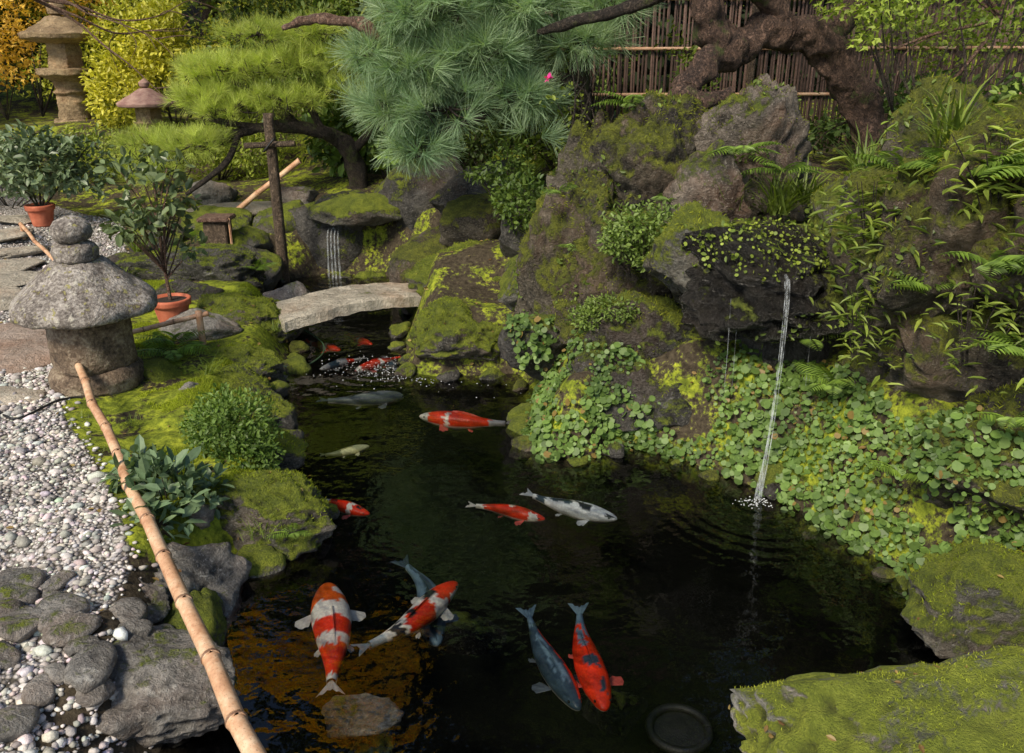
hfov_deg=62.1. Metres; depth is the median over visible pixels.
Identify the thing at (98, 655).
river stone
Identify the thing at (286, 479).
moss
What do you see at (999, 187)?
bamboo grass
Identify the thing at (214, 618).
mossy boulder
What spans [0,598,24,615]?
river stone
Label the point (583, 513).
koi fish
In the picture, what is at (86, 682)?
river stone
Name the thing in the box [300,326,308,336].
shore stone
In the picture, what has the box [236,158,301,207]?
bamboo prop pole
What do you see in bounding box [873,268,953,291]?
fern
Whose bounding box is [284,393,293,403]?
shore stone
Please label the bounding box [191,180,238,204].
grey boulder
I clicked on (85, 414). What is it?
grass tuft
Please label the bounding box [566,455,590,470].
shore stone
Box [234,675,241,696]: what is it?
shore stone
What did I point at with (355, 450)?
koi fish
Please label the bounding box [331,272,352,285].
shore stone
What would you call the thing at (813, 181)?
grass tuft
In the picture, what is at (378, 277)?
shore stone
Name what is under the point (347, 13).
evergreen tree
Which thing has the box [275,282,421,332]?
stone bridge
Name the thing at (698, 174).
brown boulder
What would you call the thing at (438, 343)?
mossy boulder
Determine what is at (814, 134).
dark fern shrub
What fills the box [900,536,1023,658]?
mossy boulder
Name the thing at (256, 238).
mossy boulder
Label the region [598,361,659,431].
dark boulder
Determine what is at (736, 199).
grass tuft
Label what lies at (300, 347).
shore stone
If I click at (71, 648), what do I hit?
river stone
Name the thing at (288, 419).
mossy boulder
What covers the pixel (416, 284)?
mossy boulder
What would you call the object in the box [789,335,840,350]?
fern
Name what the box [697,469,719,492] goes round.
shore stone
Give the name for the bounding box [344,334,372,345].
koi fish
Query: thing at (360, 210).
mossy boulder
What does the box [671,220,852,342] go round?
wet waterfall rock
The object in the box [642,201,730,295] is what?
brown boulder
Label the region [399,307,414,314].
shore stone
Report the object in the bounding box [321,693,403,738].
submerged stone
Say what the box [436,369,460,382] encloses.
shore stone
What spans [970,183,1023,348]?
mossy cliff rock
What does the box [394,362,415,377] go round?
shore stone
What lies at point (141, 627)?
river stone
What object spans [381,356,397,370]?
koi fish
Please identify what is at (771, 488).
shore stone
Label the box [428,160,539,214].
dark boulder
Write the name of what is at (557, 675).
koi fish
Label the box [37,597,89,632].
river stone
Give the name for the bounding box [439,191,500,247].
mossy boulder
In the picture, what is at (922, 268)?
creeping leaves
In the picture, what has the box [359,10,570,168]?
dark green shrub
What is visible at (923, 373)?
mossy cliff rock
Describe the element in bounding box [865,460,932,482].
fern
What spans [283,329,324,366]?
garden hose
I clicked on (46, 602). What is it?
river stone
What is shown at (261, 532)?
grass tuft
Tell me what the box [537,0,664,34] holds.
dead branch
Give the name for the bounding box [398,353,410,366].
shore stone
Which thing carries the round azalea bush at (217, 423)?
on the ground at (684, 586)
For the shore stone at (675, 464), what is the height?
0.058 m
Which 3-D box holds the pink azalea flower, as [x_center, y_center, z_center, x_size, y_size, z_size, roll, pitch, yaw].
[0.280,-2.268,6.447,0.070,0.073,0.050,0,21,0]
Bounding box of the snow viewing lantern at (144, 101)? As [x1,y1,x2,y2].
[116,78,175,157]
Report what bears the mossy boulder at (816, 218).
on the ground at (684, 586)
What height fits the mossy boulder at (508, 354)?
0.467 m
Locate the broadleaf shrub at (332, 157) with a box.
[298,73,468,177]
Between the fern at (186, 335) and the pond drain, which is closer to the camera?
the pond drain
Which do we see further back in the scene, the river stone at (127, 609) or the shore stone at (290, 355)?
the shore stone at (290, 355)
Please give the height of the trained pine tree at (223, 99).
1.914 m
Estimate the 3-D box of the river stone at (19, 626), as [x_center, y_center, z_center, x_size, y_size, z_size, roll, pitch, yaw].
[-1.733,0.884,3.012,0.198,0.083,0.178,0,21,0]
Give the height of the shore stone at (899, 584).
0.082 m
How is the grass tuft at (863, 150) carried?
on the mossy boulder at (816, 218)
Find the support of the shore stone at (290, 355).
on the ground at (684, 586)
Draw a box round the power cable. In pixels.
[0,396,79,419]
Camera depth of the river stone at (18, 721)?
2.59 m
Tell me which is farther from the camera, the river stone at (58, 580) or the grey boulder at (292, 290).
the grey boulder at (292, 290)
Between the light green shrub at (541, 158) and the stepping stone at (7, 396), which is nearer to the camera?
the stepping stone at (7, 396)
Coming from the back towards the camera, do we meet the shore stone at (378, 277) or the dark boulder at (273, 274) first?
the shore stone at (378, 277)
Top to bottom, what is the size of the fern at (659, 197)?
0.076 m
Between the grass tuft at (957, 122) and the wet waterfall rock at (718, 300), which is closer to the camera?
the grass tuft at (957, 122)
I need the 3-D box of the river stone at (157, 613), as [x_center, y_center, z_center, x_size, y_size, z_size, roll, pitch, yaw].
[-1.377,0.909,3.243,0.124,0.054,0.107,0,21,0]
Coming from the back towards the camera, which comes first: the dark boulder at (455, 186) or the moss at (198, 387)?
the dark boulder at (455, 186)
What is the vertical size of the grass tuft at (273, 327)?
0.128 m
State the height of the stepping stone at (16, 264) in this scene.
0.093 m
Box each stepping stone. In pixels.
[0,215,31,224]
[0,226,33,241]
[0,245,48,258]
[0,258,45,271]
[0,271,39,286]
[0,286,21,310]
[0,322,51,374]
[0,386,46,405]
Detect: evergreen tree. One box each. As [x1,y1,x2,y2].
[0,0,138,90]
[195,0,363,89]
[292,0,449,98]
[481,0,756,121]
[639,0,858,100]
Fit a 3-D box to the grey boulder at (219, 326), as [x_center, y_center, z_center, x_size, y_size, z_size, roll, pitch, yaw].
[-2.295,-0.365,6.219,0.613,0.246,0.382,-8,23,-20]
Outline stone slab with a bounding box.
[186,201,271,215]
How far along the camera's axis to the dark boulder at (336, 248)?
8.74 m
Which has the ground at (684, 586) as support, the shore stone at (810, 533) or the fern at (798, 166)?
the shore stone at (810, 533)
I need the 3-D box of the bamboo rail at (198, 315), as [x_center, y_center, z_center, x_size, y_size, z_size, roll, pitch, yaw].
[-2.395,-0.230,5.832,0.649,0.410,0.048,-7,22,-17]
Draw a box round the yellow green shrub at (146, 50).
[78,0,246,130]
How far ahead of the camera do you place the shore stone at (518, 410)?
5.34 m
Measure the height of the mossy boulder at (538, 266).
1.858 m
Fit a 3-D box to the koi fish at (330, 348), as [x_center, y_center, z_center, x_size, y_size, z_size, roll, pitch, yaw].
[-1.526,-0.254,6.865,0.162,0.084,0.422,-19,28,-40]
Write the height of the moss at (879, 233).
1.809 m
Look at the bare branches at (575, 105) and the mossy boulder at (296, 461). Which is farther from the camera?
the bare branches at (575, 105)
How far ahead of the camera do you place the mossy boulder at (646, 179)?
5.26 m
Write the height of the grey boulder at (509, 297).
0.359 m
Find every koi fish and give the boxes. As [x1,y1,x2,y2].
[295,582,365,696]
[302,339,340,352]
[316,391,403,408]
[320,357,364,370]
[320,444,368,457]
[327,499,369,518]
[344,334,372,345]
[349,581,457,655]
[354,355,400,372]
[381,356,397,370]
[391,555,458,646]
[419,411,508,431]
[466,501,544,525]
[516,605,581,710]
[519,488,616,525]
[568,603,623,711]
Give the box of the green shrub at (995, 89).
[881,72,1023,124]
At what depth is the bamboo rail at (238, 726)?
2.94 m
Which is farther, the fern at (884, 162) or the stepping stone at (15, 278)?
the stepping stone at (15, 278)
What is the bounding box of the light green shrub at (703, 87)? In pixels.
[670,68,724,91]
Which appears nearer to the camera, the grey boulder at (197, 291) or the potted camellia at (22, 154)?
the grey boulder at (197, 291)
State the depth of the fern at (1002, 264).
3.17 m
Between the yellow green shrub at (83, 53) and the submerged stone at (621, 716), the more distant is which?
the yellow green shrub at (83, 53)
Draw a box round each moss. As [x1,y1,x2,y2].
[118,239,1023,636]
[118,279,264,514]
[510,73,1023,527]
[733,642,1023,752]
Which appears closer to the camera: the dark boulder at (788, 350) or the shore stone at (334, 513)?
the shore stone at (334, 513)
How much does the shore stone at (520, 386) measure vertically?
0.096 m
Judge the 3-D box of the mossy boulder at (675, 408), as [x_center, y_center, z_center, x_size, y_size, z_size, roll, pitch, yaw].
[0.932,-0.138,5.147,1.020,0.727,0.953,-19,28,-39]
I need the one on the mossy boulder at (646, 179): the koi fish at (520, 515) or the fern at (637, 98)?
the fern at (637, 98)
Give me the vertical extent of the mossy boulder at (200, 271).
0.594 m
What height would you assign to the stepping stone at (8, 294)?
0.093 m
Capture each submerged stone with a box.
[321,693,403,738]
[348,731,393,752]
[427,611,508,654]
[582,689,647,737]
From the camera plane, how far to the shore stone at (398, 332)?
6.89 m
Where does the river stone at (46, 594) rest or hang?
on the ground at (684, 586)
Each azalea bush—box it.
[176,382,285,472]
[565,290,643,331]
[592,199,679,277]
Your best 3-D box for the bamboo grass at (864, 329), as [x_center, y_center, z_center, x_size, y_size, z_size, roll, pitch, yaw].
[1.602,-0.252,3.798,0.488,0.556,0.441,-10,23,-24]
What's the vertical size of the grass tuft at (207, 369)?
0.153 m
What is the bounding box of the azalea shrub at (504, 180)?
[459,129,545,234]
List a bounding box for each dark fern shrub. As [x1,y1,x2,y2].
[807,108,847,158]
[815,69,1023,144]
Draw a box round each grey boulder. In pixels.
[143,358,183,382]
[153,541,251,628]
[156,279,223,299]
[157,308,242,340]
[179,381,198,389]
[187,503,214,528]
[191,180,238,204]
[261,281,309,300]
[281,186,318,203]
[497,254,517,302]
[501,276,518,311]
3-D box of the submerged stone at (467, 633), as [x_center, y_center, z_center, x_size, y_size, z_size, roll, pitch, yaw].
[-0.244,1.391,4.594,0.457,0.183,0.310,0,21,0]
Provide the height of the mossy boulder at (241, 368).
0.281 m
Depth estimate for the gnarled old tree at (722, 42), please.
5.83 m
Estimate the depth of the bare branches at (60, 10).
9.79 m
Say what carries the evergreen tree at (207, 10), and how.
on the ground at (684, 586)
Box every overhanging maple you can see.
[809,0,1023,111]
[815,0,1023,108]
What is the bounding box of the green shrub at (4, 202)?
[0,134,66,207]
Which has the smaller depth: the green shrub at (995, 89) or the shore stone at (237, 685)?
the shore stone at (237, 685)
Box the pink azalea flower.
[545,72,552,81]
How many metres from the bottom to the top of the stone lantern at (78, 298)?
1.064 m
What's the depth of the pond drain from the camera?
3.77 m
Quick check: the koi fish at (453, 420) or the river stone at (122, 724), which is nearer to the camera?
the river stone at (122, 724)
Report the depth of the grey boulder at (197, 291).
6.85 m
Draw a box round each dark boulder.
[241,244,283,291]
[288,189,365,271]
[374,152,463,230]
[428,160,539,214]
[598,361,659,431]
[739,337,841,365]
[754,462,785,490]
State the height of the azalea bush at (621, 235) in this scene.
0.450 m
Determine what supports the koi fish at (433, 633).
in the pond water
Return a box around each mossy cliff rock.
[825,73,1023,403]
[852,105,1023,336]
[915,384,1023,537]
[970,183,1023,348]
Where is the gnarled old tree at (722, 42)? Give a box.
[668,0,888,161]
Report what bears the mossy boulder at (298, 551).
on the ground at (684, 586)
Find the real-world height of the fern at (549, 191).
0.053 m
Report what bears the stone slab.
on the ground at (684, 586)
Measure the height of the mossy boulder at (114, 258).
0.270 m
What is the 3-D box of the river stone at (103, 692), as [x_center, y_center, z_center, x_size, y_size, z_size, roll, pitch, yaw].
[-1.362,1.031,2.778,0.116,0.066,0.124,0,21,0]
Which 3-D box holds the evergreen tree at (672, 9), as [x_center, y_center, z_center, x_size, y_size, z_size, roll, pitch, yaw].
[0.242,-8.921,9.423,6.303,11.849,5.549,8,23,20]
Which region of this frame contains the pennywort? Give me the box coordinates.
[680,217,829,283]
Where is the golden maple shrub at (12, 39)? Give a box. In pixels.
[0,0,129,119]
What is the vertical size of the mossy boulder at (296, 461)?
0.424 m
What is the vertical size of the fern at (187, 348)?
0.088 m
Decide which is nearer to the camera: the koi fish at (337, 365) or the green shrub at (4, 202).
the koi fish at (337, 365)
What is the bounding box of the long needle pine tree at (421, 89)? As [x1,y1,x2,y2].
[326,0,667,180]
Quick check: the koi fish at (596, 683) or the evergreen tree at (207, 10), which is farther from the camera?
the evergreen tree at (207, 10)
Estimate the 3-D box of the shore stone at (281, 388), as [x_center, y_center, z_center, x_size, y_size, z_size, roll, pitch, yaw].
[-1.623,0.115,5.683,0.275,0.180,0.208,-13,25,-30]
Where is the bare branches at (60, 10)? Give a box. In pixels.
[33,0,238,108]
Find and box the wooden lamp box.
[196,213,235,243]
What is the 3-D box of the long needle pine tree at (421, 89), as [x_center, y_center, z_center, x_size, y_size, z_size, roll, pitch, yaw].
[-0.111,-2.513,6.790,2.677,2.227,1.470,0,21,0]
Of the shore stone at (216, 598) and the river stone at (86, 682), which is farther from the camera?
the shore stone at (216, 598)
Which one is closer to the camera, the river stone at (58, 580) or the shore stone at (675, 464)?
the river stone at (58, 580)
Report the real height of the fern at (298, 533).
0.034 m
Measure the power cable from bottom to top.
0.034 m
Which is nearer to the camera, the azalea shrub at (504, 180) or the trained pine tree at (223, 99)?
the azalea shrub at (504, 180)
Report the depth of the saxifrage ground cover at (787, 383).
4.33 m
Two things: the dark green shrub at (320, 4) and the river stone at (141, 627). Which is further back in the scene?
the dark green shrub at (320, 4)
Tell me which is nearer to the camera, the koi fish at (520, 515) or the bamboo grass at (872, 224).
the bamboo grass at (872, 224)
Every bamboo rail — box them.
[18,222,52,259]
[74,363,266,752]
[132,310,208,344]
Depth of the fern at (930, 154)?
3.39 m
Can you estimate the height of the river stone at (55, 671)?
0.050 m
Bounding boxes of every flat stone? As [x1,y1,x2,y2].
[110,623,240,747]
[138,578,170,609]
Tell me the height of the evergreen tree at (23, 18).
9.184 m
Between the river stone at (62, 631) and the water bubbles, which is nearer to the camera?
the river stone at (62, 631)
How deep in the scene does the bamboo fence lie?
7.87 m
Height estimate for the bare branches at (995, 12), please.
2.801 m
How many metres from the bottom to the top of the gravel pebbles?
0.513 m
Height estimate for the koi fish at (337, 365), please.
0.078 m
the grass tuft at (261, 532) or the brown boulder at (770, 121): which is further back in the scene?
the brown boulder at (770, 121)
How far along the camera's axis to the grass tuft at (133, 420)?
4.72 m
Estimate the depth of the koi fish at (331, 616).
3.53 m
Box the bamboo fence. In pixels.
[542,0,1023,179]
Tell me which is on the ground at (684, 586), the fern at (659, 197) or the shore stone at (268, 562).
the shore stone at (268, 562)
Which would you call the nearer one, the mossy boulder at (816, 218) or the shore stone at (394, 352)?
the mossy boulder at (816, 218)
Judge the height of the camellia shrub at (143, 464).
0.426 m
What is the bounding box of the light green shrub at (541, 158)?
[505,18,698,169]
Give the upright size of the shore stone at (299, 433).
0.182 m
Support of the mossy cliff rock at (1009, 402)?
on the ground at (684, 586)
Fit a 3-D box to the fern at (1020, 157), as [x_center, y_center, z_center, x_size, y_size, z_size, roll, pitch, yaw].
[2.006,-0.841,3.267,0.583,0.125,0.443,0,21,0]
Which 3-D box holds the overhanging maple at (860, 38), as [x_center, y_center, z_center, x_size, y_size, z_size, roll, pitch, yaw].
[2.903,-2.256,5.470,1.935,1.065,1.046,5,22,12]
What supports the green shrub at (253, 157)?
on the ground at (684, 586)
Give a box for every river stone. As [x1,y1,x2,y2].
[0,567,45,587]
[0,582,25,599]
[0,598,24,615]
[0,607,44,642]
[0,640,21,669]
[0,704,39,742]
[18,585,40,605]
[21,673,55,707]
[36,593,79,608]
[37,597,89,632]
[40,570,75,590]
[42,588,62,597]
[42,613,101,646]
[43,662,65,684]
[63,635,100,656]
[64,640,117,684]
[67,666,112,693]
[75,678,115,706]
[96,707,142,740]
[109,597,148,622]
[114,619,152,640]
[145,605,168,623]
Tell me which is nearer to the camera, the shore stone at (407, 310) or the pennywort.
the pennywort
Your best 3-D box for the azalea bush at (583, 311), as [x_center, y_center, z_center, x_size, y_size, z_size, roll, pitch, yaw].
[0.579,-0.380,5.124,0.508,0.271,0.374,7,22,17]
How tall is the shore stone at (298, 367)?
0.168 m
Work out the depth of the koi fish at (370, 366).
6.41 m
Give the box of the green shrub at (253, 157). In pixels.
[57,100,306,181]
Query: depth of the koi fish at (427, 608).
3.60 m
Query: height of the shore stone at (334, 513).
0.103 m
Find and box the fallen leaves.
[0,159,1003,752]
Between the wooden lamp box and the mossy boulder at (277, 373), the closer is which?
the mossy boulder at (277, 373)
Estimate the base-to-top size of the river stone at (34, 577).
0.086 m
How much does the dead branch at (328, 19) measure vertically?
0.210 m
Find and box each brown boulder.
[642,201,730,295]
[659,138,751,222]
[693,73,816,223]
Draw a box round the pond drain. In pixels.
[645,703,713,752]
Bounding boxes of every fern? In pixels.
[137,340,207,361]
[138,328,210,345]
[189,231,205,245]
[244,258,276,270]
[265,522,310,538]
[538,182,576,195]
[557,243,577,251]
[588,91,660,107]
[651,191,675,201]
[705,141,782,157]
[739,155,824,174]
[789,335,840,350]
[793,362,858,395]
[847,151,938,171]
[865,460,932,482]
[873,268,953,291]
[885,344,958,364]
[899,147,1023,177]
[939,250,1023,275]
[969,411,1023,430]
[971,331,1023,359]
[979,153,1023,181]
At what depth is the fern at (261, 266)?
7.37 m
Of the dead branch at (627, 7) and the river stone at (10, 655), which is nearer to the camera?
the river stone at (10, 655)
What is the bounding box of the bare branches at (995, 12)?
[806,0,1004,147]
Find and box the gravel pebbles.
[0,213,158,752]
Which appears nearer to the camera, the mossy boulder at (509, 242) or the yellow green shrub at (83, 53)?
the mossy boulder at (509, 242)
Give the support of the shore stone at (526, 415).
on the ground at (684, 586)
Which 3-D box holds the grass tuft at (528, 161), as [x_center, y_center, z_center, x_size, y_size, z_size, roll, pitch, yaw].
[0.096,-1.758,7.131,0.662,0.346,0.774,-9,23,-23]
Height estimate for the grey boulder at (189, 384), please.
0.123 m
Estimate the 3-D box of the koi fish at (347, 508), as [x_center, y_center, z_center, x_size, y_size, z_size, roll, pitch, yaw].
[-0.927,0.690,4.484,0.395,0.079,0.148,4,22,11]
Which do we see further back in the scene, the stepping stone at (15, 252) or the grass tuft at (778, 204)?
the stepping stone at (15, 252)
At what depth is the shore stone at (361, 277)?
8.69 m
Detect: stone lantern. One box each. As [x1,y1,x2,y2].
[7,216,156,396]
[18,3,101,122]
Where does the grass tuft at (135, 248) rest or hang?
on the ground at (684, 586)
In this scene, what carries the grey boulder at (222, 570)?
on the ground at (684, 586)
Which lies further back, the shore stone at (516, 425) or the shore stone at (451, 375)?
the shore stone at (451, 375)
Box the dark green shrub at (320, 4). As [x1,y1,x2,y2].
[187,0,645,151]
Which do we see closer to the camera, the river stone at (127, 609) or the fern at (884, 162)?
the river stone at (127, 609)
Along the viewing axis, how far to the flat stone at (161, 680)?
2.86 m
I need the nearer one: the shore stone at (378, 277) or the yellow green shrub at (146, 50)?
the shore stone at (378, 277)
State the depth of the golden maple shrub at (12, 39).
12.86 m
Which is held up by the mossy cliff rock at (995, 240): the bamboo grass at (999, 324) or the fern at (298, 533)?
the bamboo grass at (999, 324)
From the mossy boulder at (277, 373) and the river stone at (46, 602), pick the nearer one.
the river stone at (46, 602)
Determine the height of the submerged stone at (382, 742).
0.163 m
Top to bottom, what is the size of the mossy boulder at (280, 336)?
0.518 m
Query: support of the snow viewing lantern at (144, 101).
on the ground at (684, 586)
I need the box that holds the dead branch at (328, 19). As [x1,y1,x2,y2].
[281,12,381,41]
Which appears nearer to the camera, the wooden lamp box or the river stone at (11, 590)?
the river stone at (11, 590)
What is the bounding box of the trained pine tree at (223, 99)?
[98,5,399,195]
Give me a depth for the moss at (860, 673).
2.61 m
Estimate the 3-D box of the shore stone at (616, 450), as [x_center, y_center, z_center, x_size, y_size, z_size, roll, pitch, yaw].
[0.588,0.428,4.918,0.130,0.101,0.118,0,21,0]
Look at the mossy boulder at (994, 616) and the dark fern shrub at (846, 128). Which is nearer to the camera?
the mossy boulder at (994, 616)
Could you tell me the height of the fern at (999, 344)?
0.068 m
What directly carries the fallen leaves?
on the ground at (684, 586)
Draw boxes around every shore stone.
[201,587,224,614]
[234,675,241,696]
[236,544,286,582]
[270,380,289,397]
[281,355,312,378]
[282,428,304,440]
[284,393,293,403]
[287,352,299,358]
[289,340,309,355]
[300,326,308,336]
[315,534,332,558]
[329,503,339,520]
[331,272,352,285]
[353,271,375,284]
[371,273,386,282]
[387,346,399,354]
[389,321,411,341]
[390,341,405,350]
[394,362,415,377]
[398,307,415,321]
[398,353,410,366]
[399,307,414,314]
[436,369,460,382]
[478,367,506,388]
[505,416,531,438]
[506,402,533,422]
[509,412,529,422]
[509,435,536,460]
[512,378,529,392]
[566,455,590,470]
[604,442,624,459]
[669,458,680,471]
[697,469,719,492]
[762,482,783,500]
[802,525,817,541]
[871,566,895,583]
[891,575,907,597]
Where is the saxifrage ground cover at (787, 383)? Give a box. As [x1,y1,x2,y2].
[502,312,1023,599]
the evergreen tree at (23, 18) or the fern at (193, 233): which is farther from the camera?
the evergreen tree at (23, 18)
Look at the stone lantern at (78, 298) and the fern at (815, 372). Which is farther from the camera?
the stone lantern at (78, 298)
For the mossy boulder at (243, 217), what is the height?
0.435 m
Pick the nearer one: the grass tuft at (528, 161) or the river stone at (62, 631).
the river stone at (62, 631)
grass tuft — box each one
[75,411,92,418]
[110,232,169,251]
[117,410,145,427]
[182,353,231,378]
[237,514,282,545]
[255,318,285,331]
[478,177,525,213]
[493,152,545,187]
[710,172,752,215]
[745,169,818,217]
[770,154,844,204]
[812,122,883,172]
[901,72,1019,146]
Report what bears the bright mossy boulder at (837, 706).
on the ground at (684, 586)
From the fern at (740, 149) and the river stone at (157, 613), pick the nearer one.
the river stone at (157, 613)
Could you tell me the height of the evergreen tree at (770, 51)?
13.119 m
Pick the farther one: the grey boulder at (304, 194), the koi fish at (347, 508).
the grey boulder at (304, 194)
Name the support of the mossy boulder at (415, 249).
on the ground at (684, 586)
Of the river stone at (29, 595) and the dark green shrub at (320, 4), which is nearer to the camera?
the river stone at (29, 595)
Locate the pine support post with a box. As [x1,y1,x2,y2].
[243,113,295,287]
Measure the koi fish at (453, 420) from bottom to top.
0.129 m
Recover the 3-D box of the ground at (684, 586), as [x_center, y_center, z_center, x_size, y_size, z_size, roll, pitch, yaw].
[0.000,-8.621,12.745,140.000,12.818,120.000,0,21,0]
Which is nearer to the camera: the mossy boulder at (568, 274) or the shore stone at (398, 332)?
the mossy boulder at (568, 274)
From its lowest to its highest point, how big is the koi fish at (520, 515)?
0.086 m
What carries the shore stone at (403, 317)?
on the ground at (684, 586)
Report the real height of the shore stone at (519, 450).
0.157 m
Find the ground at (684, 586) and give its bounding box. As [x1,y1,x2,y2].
[0,0,1023,752]
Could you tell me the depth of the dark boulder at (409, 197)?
8.51 m
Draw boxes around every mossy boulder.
[105,252,144,263]
[114,243,266,293]
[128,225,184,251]
[163,590,228,646]
[180,205,252,234]
[196,292,305,343]
[198,339,290,384]
[201,225,272,248]
[209,469,336,568]
[218,363,271,392]
[231,383,297,428]
[241,418,308,470]
[251,199,303,233]
[306,193,402,226]
[387,226,447,282]
[405,240,500,295]
[406,296,503,363]
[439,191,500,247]
[498,312,567,380]
[499,195,532,257]
[513,109,622,314]
[547,209,679,343]
[566,290,699,429]
[582,90,708,230]
[730,645,1023,752]
[807,175,845,234]
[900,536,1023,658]
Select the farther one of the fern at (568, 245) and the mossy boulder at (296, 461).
the fern at (568, 245)
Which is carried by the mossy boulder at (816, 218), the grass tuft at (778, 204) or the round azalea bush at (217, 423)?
the grass tuft at (778, 204)
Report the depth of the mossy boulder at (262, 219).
8.74 m
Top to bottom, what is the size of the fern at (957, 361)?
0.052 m
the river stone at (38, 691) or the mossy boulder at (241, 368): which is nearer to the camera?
the river stone at (38, 691)
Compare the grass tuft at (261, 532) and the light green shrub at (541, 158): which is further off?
the light green shrub at (541, 158)
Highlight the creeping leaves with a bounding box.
[512,69,1023,531]
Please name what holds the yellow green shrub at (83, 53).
on the ground at (684, 586)
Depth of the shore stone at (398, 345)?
6.64 m
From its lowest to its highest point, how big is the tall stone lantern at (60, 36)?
1.913 m
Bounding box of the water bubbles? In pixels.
[320,356,772,508]
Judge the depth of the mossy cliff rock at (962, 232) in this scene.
3.52 m
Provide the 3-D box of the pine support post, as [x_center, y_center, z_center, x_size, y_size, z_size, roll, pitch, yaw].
[-2.280,-1.649,8.233,0.482,1.720,0.164,0,21,0]
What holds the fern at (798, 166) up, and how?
on the moss at (879, 233)
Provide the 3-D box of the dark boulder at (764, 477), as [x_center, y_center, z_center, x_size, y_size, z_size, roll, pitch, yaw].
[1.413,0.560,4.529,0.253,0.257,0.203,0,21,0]
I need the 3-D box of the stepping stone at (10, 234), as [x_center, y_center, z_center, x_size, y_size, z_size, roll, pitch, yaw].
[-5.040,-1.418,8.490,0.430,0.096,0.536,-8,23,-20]
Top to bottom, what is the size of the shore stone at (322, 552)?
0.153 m
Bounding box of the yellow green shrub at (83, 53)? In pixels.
[0,0,344,120]
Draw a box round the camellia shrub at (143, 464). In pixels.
[98,434,234,539]
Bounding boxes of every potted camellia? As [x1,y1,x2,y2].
[0,118,117,226]
[93,144,207,322]
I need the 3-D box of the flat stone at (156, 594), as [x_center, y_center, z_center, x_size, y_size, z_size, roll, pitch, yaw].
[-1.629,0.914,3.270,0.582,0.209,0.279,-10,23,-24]
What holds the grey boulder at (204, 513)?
on the ground at (684, 586)
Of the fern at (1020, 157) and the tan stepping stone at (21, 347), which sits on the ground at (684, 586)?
the tan stepping stone at (21, 347)
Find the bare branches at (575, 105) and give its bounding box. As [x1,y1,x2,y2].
[568,53,613,129]
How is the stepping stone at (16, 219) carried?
on the ground at (684, 586)
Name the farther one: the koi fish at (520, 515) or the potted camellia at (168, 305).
the potted camellia at (168, 305)
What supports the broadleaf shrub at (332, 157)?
on the ground at (684, 586)
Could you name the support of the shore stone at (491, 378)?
on the ground at (684, 586)
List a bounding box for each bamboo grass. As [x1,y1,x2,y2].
[770,123,955,315]
[809,257,921,387]
[893,242,1023,396]
[908,103,1023,266]
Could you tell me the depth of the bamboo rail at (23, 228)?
7.96 m

